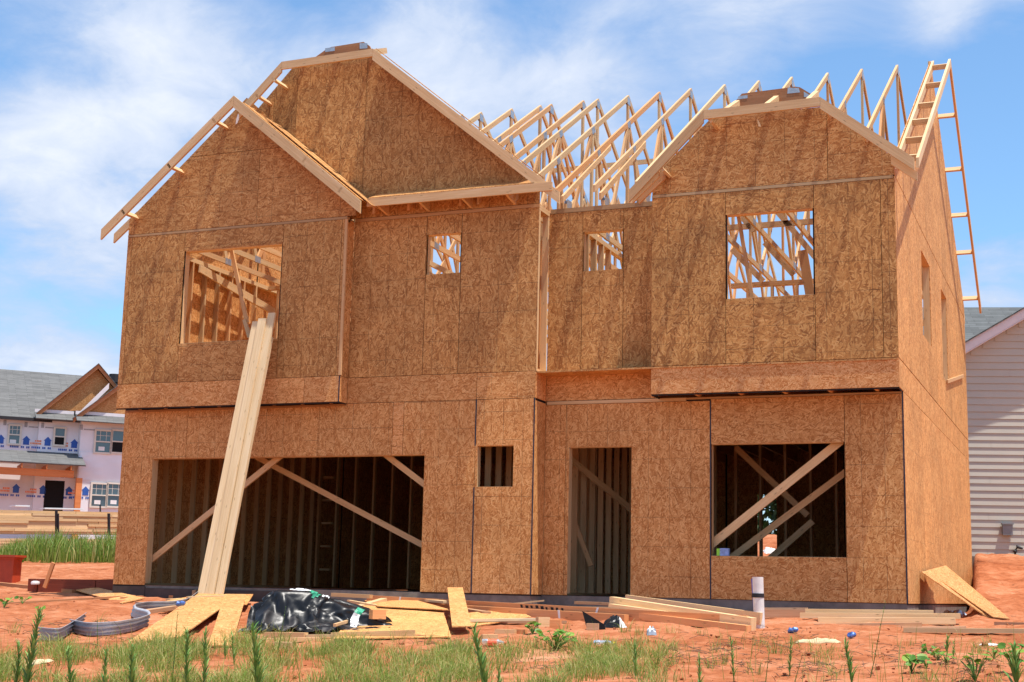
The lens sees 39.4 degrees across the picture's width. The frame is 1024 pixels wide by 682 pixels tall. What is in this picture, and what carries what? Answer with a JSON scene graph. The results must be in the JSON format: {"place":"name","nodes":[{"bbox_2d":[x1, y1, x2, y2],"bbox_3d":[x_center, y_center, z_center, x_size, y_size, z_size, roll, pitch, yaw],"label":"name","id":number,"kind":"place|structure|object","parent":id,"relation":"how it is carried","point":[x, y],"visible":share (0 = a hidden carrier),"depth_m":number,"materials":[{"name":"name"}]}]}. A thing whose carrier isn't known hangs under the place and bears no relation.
{"place":"outdoors","nodes":[
{"label":"outdoors","id":0,"kind":"place"},
{"bbox_2d":[0,534,1023,681],"bbox_3d":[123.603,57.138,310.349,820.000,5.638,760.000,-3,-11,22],"label":"ground","id":1,"kind":"structure","parent":0,"point":[998,581],"depth_m":14.55,"materials":[{"name":"red soil"}]},
{"bbox_2d":[0,555,26,582],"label":"painted bin","id":2,"kind":"object","parent":1,"relation":"on","point":[10,568],"visible":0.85,"depth_m":26.46,"materials":[{"name":"orange paint"}]},
{"bbox_2d":[10,638,24,681],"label":"tall weed","id":3,"kind":"object","parent":1,"relation":"on","point":[18,671],"visible":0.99,"depth_m":9.37,"materials":[{"name":"green plant"}]},
{"bbox_2d":[27,579,37,591],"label":"red beam","id":4,"kind":"structure","parent":1,"relation":"on","point":[32,588],"depth_m":24.27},
{"bbox_2d":[21,606,45,681],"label":"tall weed","id":5,"kind":"object","parent":1,"relation":"on","point":[29,666],"visible":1,"depth_m":9.31,"materials":[{"name":"green plant"}]},
{"bbox_2d":[0,582,78,592],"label":"ground board","id":6,"kind":"object","parent":1,"relation":"on","point":[23,586],"visible":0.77,"depth_m":24.98,"materials":[{"name":"brown wood"}]},
{"bbox_2d":[43,562,55,587],"bbox_3d":[-7.769,3.929,23.987,0.212,0.439,0.030,-3,-11,22],"label":"wood stake","id":7,"kind":"object","parent":1,"relation":"on","point":[49,574],"visible":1,"depth_m":23.97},
{"bbox_2d":[0,527,116,562],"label":"tall grass","id":8,"kind":"structure","parent":1,"relation":"on","point":[58,547],"depth_m":41.44,"materials":[{"name":"plant"}]},
{"bbox_2d":[0,363,124,538],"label":"wrapped house","id":9,"kind":"structure","parent":1,"relation":"on","point":[61,440],"depth_m":71.58,"materials":[{"name":"grey"}]},
{"bbox_2d":[7,424,21,445],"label":"window","id":10,"kind":"structure","parent":9,"relation":"in","point":[14,434],"depth_m":71.10,"materials":[{"name":"plastic"}]},
{"bbox_2d":[43,480,64,510],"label":"doorway","id":11,"kind":"structure","parent":9,"relation":"in","point":[54,495],"depth_m":71.17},
{"bbox_2d":[52,426,66,446],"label":"window","id":12,"kind":"structure","parent":9,"relation":"in","point":[59,433],"depth_m":71.64,"materials":[{"name":"plastic"}]},
{"bbox_2d":[89,482,107,507],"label":"window","id":13,"kind":"structure","parent":9,"relation":"in","point":[98,490],"depth_m":71.45,"materials":[{"name":"plastic"}]},
{"bbox_2d":[93,429,112,454],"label":"window","id":14,"kind":"structure","parent":9,"relation":"in","point":[102,437],"depth_m":71.91,"materials":[{"name":"plastic"}]},
{"bbox_2d":[105,482,119,507],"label":"window","id":15,"kind":"structure","parent":9,"relation":"in","point":[113,488],"depth_m":71.75,"materials":[{"name":"plastic"}]},
{"bbox_2d":[110,429,123,453],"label":"window","id":16,"kind":"structure","parent":9,"relation":"in","point":[117,440],"depth_m":72.20,"materials":[{"name":"plastic"}]},
{"bbox_2d":[38,612,86,640],"bbox_3d":[-4.660,2.978,14.940,0.252,0.242,2.159,3,-10,-7],"label":"corrugated strip","id":17,"kind":"object","parent":1,"relation":"on","point":[43,631],"visible":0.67,"depth_m":14.03,"materials":[{"name":"grey plastic"}]},
{"bbox_2d":[38,579,95,592],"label":"red beam","id":18,"kind":"structure","parent":1,"relation":"on","point":[56,585],"depth_m":24.02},
{"bbox_2d":[7,595,135,603],"bbox_3d":[-6.456,3.810,21.058,0.050,0.154,2.491,-4,-11,29],"label":"thin batten","id":19,"kind":"object","parent":1,"relation":"on","point":[94,598],"visible":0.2,"depth_m":20.95,"materials":[{"name":"brown wood"}]},
{"bbox_2d":[64,645,81,681],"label":"tall weed","id":20,"kind":"object","parent":1,"relation":"on","point":[70,673],"visible":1,"depth_m":9.12,"materials":[{"name":"green plant"}]},
{"bbox_2d":[95,647,110,681],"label":"tall weed","id":21,"kind":"object","parent":1,"relation":"on","point":[104,677],"visible":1,"depth_m":9.16,"materials":[{"name":"green plant"}]},
{"bbox_2d":[96,579,112,590],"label":"red beam","id":22,"kind":"structure","parent":1,"relation":"on","point":[107,584],"depth_m":23.71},
{"bbox_2d":[76,588,144,603],"bbox_3d":[-6.482,4.025,22.815,0.448,0.256,4.379,6,-11,-27],"label":"sheathing sheet","id":23,"kind":"object","parent":1,"relation":"on","point":[98,592],"visible":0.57,"depth_m":22.36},
{"bbox_2d":[125,639,138,681],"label":"tall weed","id":24,"kind":"object","parent":1,"relation":"on","point":[131,669],"visible":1,"depth_m":9.09,"materials":[{"name":"green plant"}]},
{"bbox_2d":[69,591,197,636],"bbox_3d":[-4.426,3.331,17.791,0.634,0.482,6.327,2,-10,-2],"label":"corrugated strip","id":25,"kind":"object","parent":1,"relation":"on","point":[140,614],"visible":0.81,"depth_m":15.06,"materials":[{"name":"grey plastic"}]},
{"bbox_2d":[146,605,178,613],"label":"scrap board","id":26,"kind":"object","parent":1,"relation":"on","point":[162,609],"visible":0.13,"depth_m":18.34,"materials":[{"name":"brown wood"}]},
{"bbox_2d":[128,593,224,641],"bbox_3d":[-3.774,3.261,17.140,0.612,0.449,7.752,3,-10,-7],"label":"sheathing sheet","id":27,"kind":"object","parent":1,"relation":"on","point":[194,612],"visible":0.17,"depth_m":16.21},
{"bbox_2d":[181,626,194,681],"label":"tall weed","id":28,"kind":"object","parent":1,"relation":"on","point":[186,667],"visible":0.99,"depth_m":9.57,"materials":[{"name":"green plant"}]},
{"bbox_2d":[196,625,212,681],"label":"tall weed","id":29,"kind":"object","parent":1,"relation":"on","point":[205,667],"visible":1,"depth_m":9.62,"materials":[{"name":"green plant"}]},
{"bbox_2d":[197,321,257,593],"bbox_3d":[-4.206,1.738,21.264,0.132,4.288,0.949,-4,-11,30],"label":"leaning plank","id":30,"kind":"object","parent":1,"relation":"on","point":[214,525],"visible":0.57,"depth_m":21.20,"materials":[{"name":"wood"}]},
{"bbox_2d":[209,594,246,646],"bbox_3d":[-3.245,3.127,16.320,0.288,0.430,6.810,3,-10,-9],"label":"sheathing sheet","id":31,"kind":"object","parent":1,"relation":"on","point":[230,610],"visible":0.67,"depth_m":16.04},
{"bbox_2d":[205,318,266,593],"bbox_3d":[-4.086,1.708,21.185,0.141,4.320,0.937,-4,-11,28],"label":"leaning plank","id":32,"kind":"object","parent":1,"relation":"on","point":[233,469],"visible":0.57,"depth_m":21.15,"materials":[{"name":"wood"}]},
{"bbox_2d":[215,337,272,590],"bbox_3d":[-4.030,1.866,21.186,0.262,4.046,0.915,-4,-11,30],"label":"leaning plank","id":33,"kind":"object","parent":1,"relation":"on","point":[254,430],"visible":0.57,"depth_m":21.41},
{"bbox_2d":[215,313,275,593],"bbox_3d":[-3.942,1.667,21.169,0.125,4.415,0.962,-4,-11,27],"label":"leaning plank","id":34,"kind":"object","parent":1,"relation":"on","point":[240,482],"visible":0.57,"depth_m":21.14,"materials":[{"name":"wood"}]},
{"bbox_2d":[248,621,267,681],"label":"tall weed","id":35,"kind":"object","parent":1,"relation":"on","point":[257,675],"visible":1,"depth_m":9.49,"materials":[{"name":"green plant"}]},
{"bbox_2d":[264,632,307,637],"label":"scrap board","id":36,"kind":"object","parent":1,"relation":"on","point":[298,634],"visible":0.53,"depth_m":14.52,"materials":[{"name":"brown wood"}]},
{"bbox_2d":[257,637,321,641],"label":"scrap board","id":37,"kind":"object","parent":1,"relation":"on","point":[303,639],"visible":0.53,"depth_m":14.18,"materials":[{"name":"brown wood"}]},
{"bbox_2d":[238,588,391,632],"bbox_3d":[-2.068,2.963,15.677,1.600,0.485,1.257,0,-10,5],"label":"plastic sheet","id":38,"kind":"object","parent":1,"relation":"on","point":[306,610],"visible":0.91,"depth_m":15.57,"materials":[{"name":"plastic"}]},
{"bbox_2d":[331,630,414,637],"bbox_3d":[-1.400,2.965,14.406,0.854,0.126,0.040,1,-10,3],"label":"scrap board","id":39,"kind":"object","parent":1,"relation":"on","point":[387,633],"visible":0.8,"depth_m":14.38,"materials":[{"name":"brown wood"}]},
{"bbox_2d":[333,600,450,639],"bbox_3d":[-1.304,3.303,17.062,1.169,0.336,5.850,2,-10,-2],"label":"sheathing sheet","id":40,"kind":"object","parent":1,"relation":"on","point":[419,621],"visible":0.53,"depth_m":15.89,"materials":[{"name":"wood"}]},
{"bbox_2d":[331,593,372,597],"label":"scrap board","id":41,"kind":"object","parent":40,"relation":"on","point":[350,595],"visible":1,"depth_m":19.95,"materials":[{"name":"brown wood"}]},
{"bbox_2d":[369,610,385,618],"bbox_3d":[-1.473,2.995,15.659,0.160,0.100,0.100,7,-11,-29],"label":"lumber block","id":42,"kind":"object","parent":40,"relation":"on","point":[377,614],"depth_m":15.62,"materials":[{"name":"brown wood"}]},
{"bbox_2d":[364,600,449,610],"bbox_3d":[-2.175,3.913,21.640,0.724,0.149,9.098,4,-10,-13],"label":"sheathing sheet","id":43,"kind":"object","parent":1,"relation":"on","point":[412,604],"visible":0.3,"depth_m":18.41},
{"bbox_2d":[447,587,470,627],"bbox_3d":[-0.659,3.209,17.392,0.211,0.426,4.546,2,-10,-3],"label":"sheathing sheet","id":44,"kind":"object","parent":1,"relation":"on","point":[459,613],"visible":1,"depth_m":16.91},
{"bbox_2d":[471,622,494,681],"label":"tall weed","id":45,"kind":"object","parent":1,"relation":"on","point":[481,657],"visible":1,"depth_m":9.44,"materials":[{"name":"green plant"}]},
{"bbox_2d":[448,611,530,627],"bbox_3d":[-0.216,3.427,17.743,0.833,0.187,3.182,-3,-11,22],"label":"sheathing sheet","id":46,"kind":"object","parent":1,"relation":"on","point":[479,615],"visible":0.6,"depth_m":17.65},
{"bbox_2d":[470,618,535,621],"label":"scrap board","id":47,"kind":"object","parent":46,"relation":"on","point":[503,619],"visible":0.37,"depth_m":16.91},
{"bbox_2d":[482,639,504,645],"bbox_3d":[-0.167,2.792,13.231,0.228,0.067,0.069,1,-10,2],"label":"plastic bottle","id":48,"kind":"object","parent":1,"relation":"on","point":[489,642],"visible":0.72,"depth_m":13.21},
{"bbox_2d":[495,629,516,633],"bbox_3d":[-0.068,3.098,15.230,0.220,0.050,0.080,-2,-10,16],"label":"lumber block","id":49,"kind":"object","parent":1,"relation":"on","point":[505,631],"depth_m":15.20,"materials":[{"name":"brown wood"}]},
{"bbox_2d":[0,611,1023,681],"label":"grass","id":50,"kind":"structure","parent":1,"relation":"on","point":[601,659],"depth_m":11.45,"materials":[{"name":"plant"}]},
{"bbox_2d":[0,607,1023,681],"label":"dry twigs","id":51,"kind":"object","parent":1,"relation":"on","point":[812,670],"visible":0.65,"depth_m":12.41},
{"bbox_2d":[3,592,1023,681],"bbox_3d":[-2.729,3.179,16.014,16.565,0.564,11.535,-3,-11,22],"label":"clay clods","id":52,"kind":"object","parent":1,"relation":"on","point":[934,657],"visible":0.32,"depth_m":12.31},
{"bbox_2d":[525,621,541,633],"bbox_3d":[0.225,3.048,15.200,0.167,0.145,0.146,4,-10,-16],"label":"broadleaf plant","id":53,"kind":"object","parent":1,"relation":"on","point":[533,624],"visible":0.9,"depth_m":15.20,"materials":[{"name":"green plant"}]},
{"bbox_2d":[100,42,981,612],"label":"unfinished house","id":54,"kind":"structure","parent":1,"relation":"on","point":[658,426],"depth_m":21.36,"materials":[{"name":"wood"}]},
{"bbox_2d":[717,548,729,555],"bbox_3d":[2.885,2.882,19.523,0.165,0.100,0.080,-3,-11,22],"label":"tape packet","id":55,"kind":"object","parent":54,"relation":"on","point":[723,551],"visible":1,"depth_m":19.48,"materials":[{"name":"plastic"}]},
{"bbox_2d":[536,617,549,626],"bbox_3d":[0.357,3.258,16.552,0.180,0.120,0.050,10,-13,-40],"label":"lumber block","id":56,"kind":"object","parent":1,"relation":"on","point":[545,621],"depth_m":16.53,"materials":[{"name":"brown wood"}]},
{"bbox_2d":[534,628,576,649],"bbox_3d":[0.415,2.781,13.323,0.410,0.194,0.400,5,-11,-21],"label":"broadleaf plant","id":57,"kind":"object","parent":1,"relation":"on","point":[555,636],"visible":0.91,"depth_m":13.29,"materials":[{"name":"green plant"}]},
{"bbox_2d":[550,620,561,628],"bbox_3d":[0.487,3.168,15.979,0.120,0.100,0.100,-1,-10,11],"label":"lumber block","id":58,"kind":"object","parent":1,"relation":"on","point":[554,624],"depth_m":15.93,"materials":[{"name":"brown wood"}]},
{"bbox_2d":[574,601,608,605],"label":"scrap board","id":59,"kind":"object","parent":1,"relation":"on","point":[591,603],"visible":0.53,"depth_m":18.97,"materials":[{"name":"brown wood"}]},
{"bbox_2d":[586,623,598,630],"bbox_3d":[0.877,3.111,15.542,0.130,0.080,0.080,-1,-10,11],"label":"lumber block","id":60,"kind":"object","parent":1,"relation":"on","point":[592,626],"depth_m":15.51,"materials":[{"name":"brown wood"}]},
{"bbox_2d":[582,611,604,629],"bbox_3d":[0.911,3.106,15.902,0.280,0.200,0.006,-3,-11,22],"label":"plastic flap","id":61,"kind":"object","parent":1,"relation":"on","point":[588,618],"visible":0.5,"depth_m":15.91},
{"bbox_2d":[604,615,626,627],"bbox_3d":[1.180,3.209,16.373,0.285,0.149,0.200,1,-10,0],"label":"plastic bag","id":62,"kind":"object","parent":1,"relation":"on","point":[612,620],"visible":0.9,"depth_m":16.29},
{"bbox_2d":[632,642,642,677],"bbox_3d":[0.911,2.339,10.546,0.083,0.290,0.087,6,-11,-26],"label":"tall weed","id":63,"kind":"object","parent":1,"relation":"on","point":[635,654],"visible":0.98,"depth_m":10.54,"materials":[{"name":"green plant"}]},
{"bbox_2d":[639,613,750,630],"bbox_3d":[2.119,3.306,16.798,0.096,0.180,1.628,11,-14,-43],"label":"pale board","id":64,"kind":"object","parent":1,"relation":"on","point":[683,621],"visible":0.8,"depth_m":16.74,"materials":[{"name":"brown wood"}]},
{"bbox_2d":[729,636,736,681],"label":"tall weed","id":65,"kind":"object","parent":1,"relation":"on","point":[732,662],"visible":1,"depth_m":10.48,"materials":[{"name":"green plant"}]},
{"bbox_2d":[751,577,764,628],"bbox_3d":[2.874,3.098,16.677,0.153,0.681,0.144,1,-10,1],"label":"drain pipe","id":66,"kind":"object","parent":1,"relation":"on","point":[758,592],"visible":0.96,"depth_m":16.64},
{"bbox_2d":[757,495,776,534],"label":"leafy tree","id":67,"kind":"object","parent":1,"relation":"on","point":[770,510],"visible":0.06,"depth_m":58.53,"materials":[{"name":"green plant"}]},
{"bbox_2d":[765,609,804,617],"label":"pile board","id":68,"kind":"object","parent":1,"relation":"on","point":[782,613],"visible":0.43,"depth_m":17.86,"materials":[{"name":"brown wood"}]},
{"bbox_2d":[796,637,839,642],"bbox_3d":[3.050,2.991,14.277,0.476,0.059,0.100,1,-10,0],"label":"paper scrap","id":69,"kind":"object","parent":1,"relation":"on","point":[823,640],"visible":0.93,"depth_m":14.25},
{"bbox_2d":[842,636,858,681],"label":"tall weed","id":70,"kind":"object","parent":1,"relation":"on","point":[849,662],"visible":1,"depth_m":10.27,"materials":[{"name":"green plant"}]},
{"bbox_2d":[800,613,960,618],"bbox_3d":[4.428,3.313,17.240,1.872,0.106,0.140,-1,-10,13],"label":"pile board","id":71,"kind":"object","parent":1,"relation":"on","point":[908,615],"visible":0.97,"depth_m":17.16,"materials":[{"name":"brown wood"}]},
{"bbox_2d":[805,609,933,612],"bbox_3d":[4.360,3.310,17.477,1.521,0.078,0.120,-1,-10,12],"label":"pile board","id":72,"kind":"object","parent":71,"relation":"on","point":[858,611],"visible":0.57,"depth_m":17.44,"materials":[{"name":"brown wood"}]},
{"bbox_2d":[818,617,955,623],"bbox_3d":[4.437,3.319,16.961,1.578,0.109,0.140,-1,-10,11],"label":"pile board","id":73,"kind":"object","parent":1,"relation":"on","point":[883,619],"visible":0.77,"depth_m":16.91,"materials":[{"name":"brown wood"}]},
{"bbox_2d":[902,653,927,672],"bbox_3d":[3.125,2.499,11.087,0.196,0.151,0.208,-3,-11,22],"label":"broadleaf plant","id":74,"kind":"object","parent":1,"relation":"on","point":[910,659],"visible":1,"depth_m":11.07,"materials":[{"name":"green plant"}]},
{"bbox_2d":[878,626,965,627],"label":"pile board","id":75,"kind":"object","parent":1,"relation":"on","point":[932,626],"visible":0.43,"depth_m":16.41,"materials":[{"name":"brown wood"}]},
{"bbox_2d":[814,622,921,625],"bbox_3d":[4.141,3.313,16.645,1.219,0.108,0.120,-1,-10,13],"label":"pile board","id":76,"kind":"object","parent":75,"relation":"on","point":[900,623],"visible":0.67,"depth_m":16.56,"materials":[{"name":"brown wood"}]},
{"bbox_2d":[921,570,992,617],"bbox_3d":[5.941,3.451,19.665,0.598,0.709,3.162,1,-10,4],"label":"sheathing offcut","id":77,"kind":"object","parent":1,"relation":"on","point":[930,575],"visible":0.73,"depth_m":19.11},
{"bbox_2d":[926,565,1009,619],"bbox_3d":[6.098,3.428,19.721,0.564,0.738,3.573,1,-10,5],"label":"sheathing offcut","id":78,"kind":"object","parent":77,"relation":"on","point":[949,578],"visible":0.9,"depth_m":19.39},
{"bbox_2d":[903,628,1023,632],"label":"ground board","id":79,"kind":"object","parent":1,"relation":"on","point":[965,630],"visible":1,"depth_m":15.54,"materials":[{"name":"brown wood"}]},
{"bbox_2d":[923,307,1023,571],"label":"neighboring house","id":80,"kind":"structure","parent":1,"relation":"on","point":[994,343],"depth_m":30.46,"materials":[{"name":"beige plastic"}]},
{"bbox_2d":[960,653,991,681],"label":"broadleaf plant","id":81,"kind":"object","parent":1,"relation":"on","point":[971,665],"visible":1,"depth_m":10.41,"materials":[{"name":"green plant"}]},
{"bbox_2d":[997,642,1023,666],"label":"broadleaf plant","id":82,"kind":"object","parent":1,"relation":"on","point":[1000,645],"visible":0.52,"depth_m":11.05,"materials":[{"name":"green plant"}]},
{"bbox_2d":[1003,640,1023,681],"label":"tall weed","id":83,"kind":"object","parent":1,"relation":"on","point":[1015,669],"visible":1,"depth_m":9.75,"materials":[{"name":"green plant"}]},
{"bbox_3d":[0.375,3.581,18.355,5.627,0.216,1.748,-3,-11,22],"label":"engineered beam","id":84,"kind":"object","parent":1,"relation":"on","visible":0},
{"bbox_2d":[367,595,748,621],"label":"engineered beam","id":85,"kind":"structure","parent":84,"relation":"on","point":[633,614],"depth_m":17.86,"materials":[{"name":"brown wood"}]},
{"bbox_3d":[0.195,3.631,18.270,5.700,0.267,1.813,-3,-11,22],"label":"engineered beam","id":86,"kind":"object","parent":1,"relation":"on","visible":0},
{"bbox_2d":[371,600,628,621],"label":"engineered beam","id":87,"kind":"structure","parent":86,"relation":"on","point":[571,615],"depth_m":17.98,"materials":[{"name":"brown wood"}]},
{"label":"pale board","id":88,"kind":"object","parent":1,"relation":"on","visible":0},
{"bbox_2d":[608,604,661,610],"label":"pale board","id":89,"kind":"object","parent":88,"relation":"on","point":[616,606],"visible":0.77,"depth_m":17.54,"materials":[{"name":"brown wood"}]},
{"bbox_2d":[609,597,756,630],"bbox_3d":[2.006,3.273,17.128,0.108,0.371,2.172,11,-14,-44],"label":"pale board","id":90,"kind":"object","parent":88,"relation":"on","point":[732,618],"visible":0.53,"depth_m":17.07,"materials":[{"name":"brown wood"}]},
{"bbox_2d":[625,595,762,623],"bbox_3d":[2.166,3.245,17.312,0.048,0.301,2.068,11,-14,-44],"label":"pale board","id":91,"kind":"object","parent":90,"relation":"on","point":[758,615],"visible":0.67,"depth_m":17.14,"materials":[{"name":"brown wood"}]},
{"bbox_2d":[0,0,1023,532],"label":"sky","id":92,"kind":"structure","parent":0,"point":[97,97],"materials":[{"name":"blue"}]},
{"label":"stacked lumber","id":93,"kind":"object","parent":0,"visible":0},
{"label":"stacked lumber","id":94,"kind":"object","parent":93,"relation":"on","visible":0},
{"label":"stacked lumber","id":95,"kind":"object","parent":94,"relation":"on","visible":0},
{"bbox_2d":[0,538,33,540],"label":"stacked lumber","id":96,"kind":"object","parent":95,"relation":"on","point":[3,539],"visible":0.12,"depth_m":48.46,"materials":[{"name":"brown wood"}]},
{"bbox_2d":[0,531,97,534],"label":"stacked lumber","id":97,"kind":"object","parent":96,"relation":"on","point":[21,532],"visible":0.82,"depth_m":49.19,"materials":[{"name":"brown wood"}]},
{"bbox_2d":[0,528,13,530],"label":"stacked lumber","id":98,"kind":"object","parent":97,"relation":"on","point":[4,529],"visible":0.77,"depth_m":48.45,"materials":[{"name":"brown wood"}]},
{"bbox_2d":[0,526,94,528],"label":"stacked lumber","id":99,"kind":"object","parent":98,"relation":"on","point":[32,527],"visible":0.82,"depth_m":49.34,"materials":[{"name":"brown wood"}]},
{"bbox_2d":[0,523,86,526],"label":"stacked lumber","id":100,"kind":"object","parent":99,"relation":"on","point":[28,524],"visible":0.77,"depth_m":49.34,"materials":[{"name":"brown wood"}]},
{"bbox_2d":[0,520,28,522],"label":"stacked lumber","id":101,"kind":"object","parent":100,"relation":"on","point":[2,521],"visible":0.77,"depth_m":48.64,"materials":[{"name":"brown wood"}]},
{"bbox_2d":[0,518,76,521],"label":"stacked lumber","id":102,"kind":"object","parent":101,"relation":"on","point":[28,519],"visible":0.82,"depth_m":49.14,"materials":[{"name":"brown wood"}]},
{"bbox_2d":[0,515,62,518],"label":"stacked lumber","id":103,"kind":"object","parent":102,"relation":"on","point":[20,516],"visible":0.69,"depth_m":49.02,"materials":[{"name":"brown wood"}]},
{"bbox_2d":[0,513,31,515],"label":"stacked lumber","id":104,"kind":"object","parent":103,"relation":"on","point":[25,514],"visible":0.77,"depth_m":48.84,"materials":[{"name":"brown wood"}]},
{"bbox_2d":[0,510,75,513],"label":"stacked lumber","id":105,"kind":"object","parent":104,"relation":"on","point":[31,511],"visible":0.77,"depth_m":49.19,"materials":[{"name":"brown wood"}]},
{"bbox_2d":[31,513,111,516],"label":"stacked lumber","id":106,"kind":"object","parent":103,"relation":"on","point":[79,515],"visible":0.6,"depth_m":50.16,"materials":[{"name":"brown wood"}]},
{"bbox_2d":[76,511,117,514],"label":"stacked lumber","id":107,"kind":"object","parent":106,"relation":"on","point":[83,512],"visible":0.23,"depth_m":50.79,"materials":[{"name":"brown wood"}]},
{"bbox_2d":[63,516,117,519],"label":"stacked lumber","id":108,"kind":"object","parent":102,"relation":"on","point":[78,517],"visible":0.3,"depth_m":50.52,"materials":[{"name":"brown wood"}]},
{"bbox_2d":[29,521,97,523],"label":"stacked lumber","id":109,"kind":"object","parent":100,"relation":"on","point":[49,522],"visible":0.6,"depth_m":49.87,"materials":[{"name":"brown wood"}]},
{"bbox_2d":[75,519,116,521],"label":"stacked lumber","id":110,"kind":"object","parent":109,"relation":"on","point":[91,520],"visible":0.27,"depth_m":50.68,"materials":[{"name":"brown wood"}]},
{"bbox_2d":[14,529,92,531],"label":"stacked lumber","id":111,"kind":"object","parent":97,"relation":"on","point":[74,530],"visible":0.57,"depth_m":49.77,"materials":[{"name":"brown wood"}]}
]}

